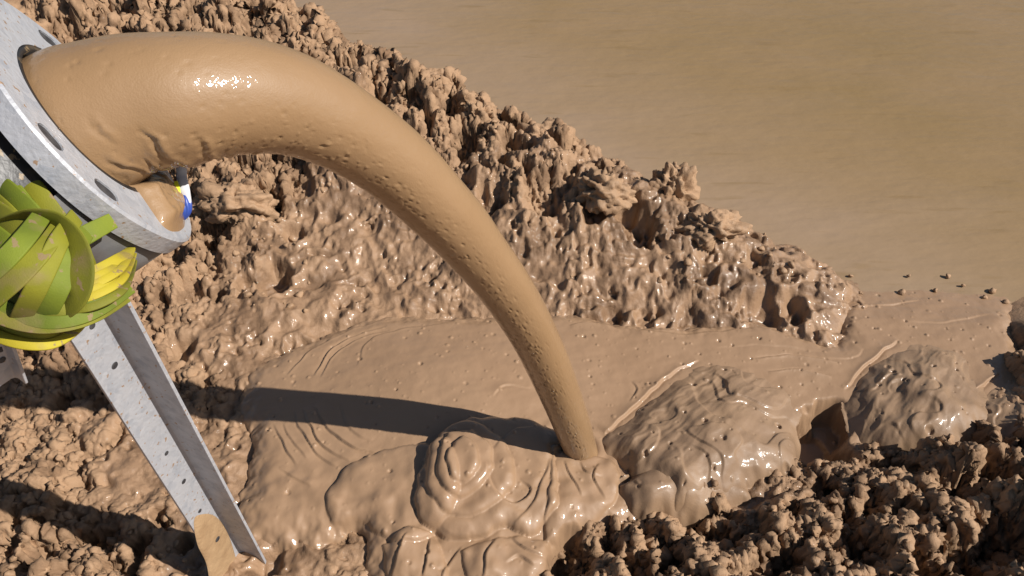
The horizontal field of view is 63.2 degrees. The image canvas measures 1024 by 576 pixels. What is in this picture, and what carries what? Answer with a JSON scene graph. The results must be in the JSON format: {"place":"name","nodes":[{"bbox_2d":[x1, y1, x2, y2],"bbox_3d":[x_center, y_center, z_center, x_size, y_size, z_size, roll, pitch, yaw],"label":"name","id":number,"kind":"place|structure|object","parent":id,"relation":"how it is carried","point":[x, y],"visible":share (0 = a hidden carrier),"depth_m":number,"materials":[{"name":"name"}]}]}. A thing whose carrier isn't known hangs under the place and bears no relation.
{"place":"outdoors","nodes":[
{"label":"outdoors","id":0,"kind":"place"},
{"bbox_2d":[0,0,1023,575],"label":"ground","id":1,"kind":"structure","parent":0,"point":[370,258],"depth_m":2.99,"materials":[{"name":"brown soil"}]},
{"bbox_2d":[70,301,265,575],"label":"steel post","id":2,"kind":"object","parent":1,"relation":"in","point":[119,357],"visible":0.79,"depth_m":1.81,"materials":[{"name":"grey metal"}]},
{"bbox_2d":[0,0,190,292],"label":"discharge pipe","id":3,"kind":"object","parent":2,"relation":"on","point":[146,214],"visible":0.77,"depth_m":1.18,"materials":[{"name":"grey metal"}]},
{"bbox_2d":[0,344,27,385],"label":"steel bracket","id":4,"kind":"object","parent":3,"relation":"attached to","point":[11,366],"visible":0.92,"depth_m":1.21,"materials":[{"name":"grey metal"}]},
{"bbox_2d":[0,179,137,350],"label":"lifting sling","id":5,"kind":"object","parent":3,"relation":"attached to","point":[71,290],"visible":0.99,"depth_m":1.06,"materials":[{"name":"green fabric"}]},
{"bbox_2d":[174,166,191,219],"bbox_3d":[-0.560,-0.167,1.416,0.027,0.074,0.080,-7,44,-7],"label":"strap end","id":6,"kind":"object","parent":3,"relation":"hanging from","point":[181,183],"visible":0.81,"depth_m":1.41,"materials":[{"name":"fabric"}]},
{"bbox_2d":[195,176,280,225],"bbox_3d":[-1.070,-0.326,3.268,0.331,0.208,0.235,0,44,0],"label":"mud clod","id":7,"kind":"object","parent":1,"relation":"on","point":[225,202],"visible":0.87,"depth_m":3.20,"materials":[{"name":"brown soil"}]},
{"bbox_2d":[424,66,443,74],"bbox_3d":[-0.442,-1.045,4.396,0.285,0.250,0.226,0,44,0],"label":"mud clod","id":8,"kind":"object","parent":1,"relation":"on","point":[436,71],"visible":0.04,"depth_m":4.32,"materials":[{"name":"brown soil"}]},
{"bbox_2d":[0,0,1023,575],"bbox_3d":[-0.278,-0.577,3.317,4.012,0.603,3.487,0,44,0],"label":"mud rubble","id":9,"kind":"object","parent":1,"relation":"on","point":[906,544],"visible":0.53,"depth_m":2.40,"materials":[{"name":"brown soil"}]},
{"bbox_2d":[575,167,637,215],"bbox_3d":[0.362,-0.368,3.196,0.245,0.200,0.233,0,44,0],"label":"mud clod","id":10,"kind":"object","parent":9,"relation":"on","point":[603,191],"visible":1,"depth_m":3.13,"materials":[{"name":"brown soil"}]},
{"bbox_2d":[516,117,574,148],"bbox_3d":[0.139,-0.605,3.454,0.245,0.204,0.200,0,44,0],"label":"mud clod","id":11,"kind":"object","parent":1,"relation":"on","point":[547,124],"visible":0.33,"depth_m":3.39,"materials":[{"name":"brown soil"}]},
{"bbox_2d":[233,290,1018,575],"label":"mud","id":12,"kind":"structure","parent":1,"relation":"on","point":[410,446],"depth_m":2.65,"materials":[{"name":"brown soil"}]},
{"bbox_2d":[22,31,597,460],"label":"mud stream","id":13,"kind":"structure","parent":12,"relation":"on","point":[132,108],"depth_m":1.35,"materials":[{"name":"brown soil"}]},
{"bbox_2d":[898,289,905,294],"bbox_3d":[1.478,0.017,3.154,0.026,0.021,0.025,0,44,0],"label":"shore crumb","id":14,"kind":"object","parent":12,"relation":"on","point":[901,291],"visible":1,"depth_m":3.15,"materials":[{"name":"brown soil"}]},
{"bbox_2d":[988,288,996,293],"bbox_3d":[1.829,0.011,3.164,0.034,0.026,0.026,0,44,0],"label":"shore crumb","id":15,"kind":"object","parent":12,"relation":"on","point":[992,290],"visible":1,"depth_m":3.16,"materials":[{"name":"brown soil"}]},
{"bbox_2d":[1001,299,1008,303],"bbox_3d":[1.848,0.051,3.118,0.029,0.020,0.022,0,44,0],"label":"shore crumb","id":16,"kind":"object","parent":12,"relation":"on","point":[1005,301],"visible":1,"depth_m":3.11,"materials":[{"name":"brown soil"}]},
{"bbox_2d":[648,161,700,200],"bbox_3d":[0.620,-0.384,3.313,0.249,0.300,0.187,-14,46,-14],"label":"mud clod","id":17,"kind":"object","parent":1,"relation":"on","point":[676,180],"visible":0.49,"depth_m":3.23,"materials":[{"name":"brown soil"}]},
{"bbox_2d":[619,470,750,529],"bbox_3d":[0.509,0.629,2.499,0.416,0.170,0.186,0,44,0],"label":"mud heap","id":18,"kind":"object","parent":1,"relation":"on","point":[644,494],"visible":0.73,"depth_m":2.45,"materials":[{"name":"brown soil"}]},
{"bbox_2d":[602,364,801,511],"bbox_3d":[0.654,0.473,2.655,0.709,0.220,0.515,-34,53,-30],"label":"mud heap","id":19,"kind":"object","parent":1,"relation":"on","point":[728,428],"visible":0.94,"depth_m":2.58,"materials":[{"name":"brown soil"}]},
{"bbox_2d":[674,208,752,252],"bbox_3d":[0.752,-0.225,3.154,0.253,0.181,0.198,-21,48,-20],"label":"mud clod","id":20,"kind":"object","parent":1,"relation":"on","point":[704,231],"visible":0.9,"depth_m":3.10,"materials":[{"name":"brown soil"}]},
{"bbox_2d":[841,344,988,454],"bbox_3d":[1.360,0.372,2.763,0.417,0.197,0.614,32,52,29],"label":"mud heap","id":21,"kind":"object","parent":1,"relation":"on","point":[909,398],"visible":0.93,"depth_m":2.69,"materials":[{"name":"brown soil"}]},
{"bbox_2d":[985,380,1023,438],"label":"mud heap","id":22,"kind":"object","parent":1,"relation":"on","point":[1004,417],"visible":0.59,"depth_m":2.67,"materials":[{"name":"brown soil"}]},
{"bbox_2d":[294,0,1023,303],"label":"water","id":23,"kind":"structure","parent":0,"point":[874,145],"depth_m":4.15,"materials":[{"name":"brown liquid"}]}
]}

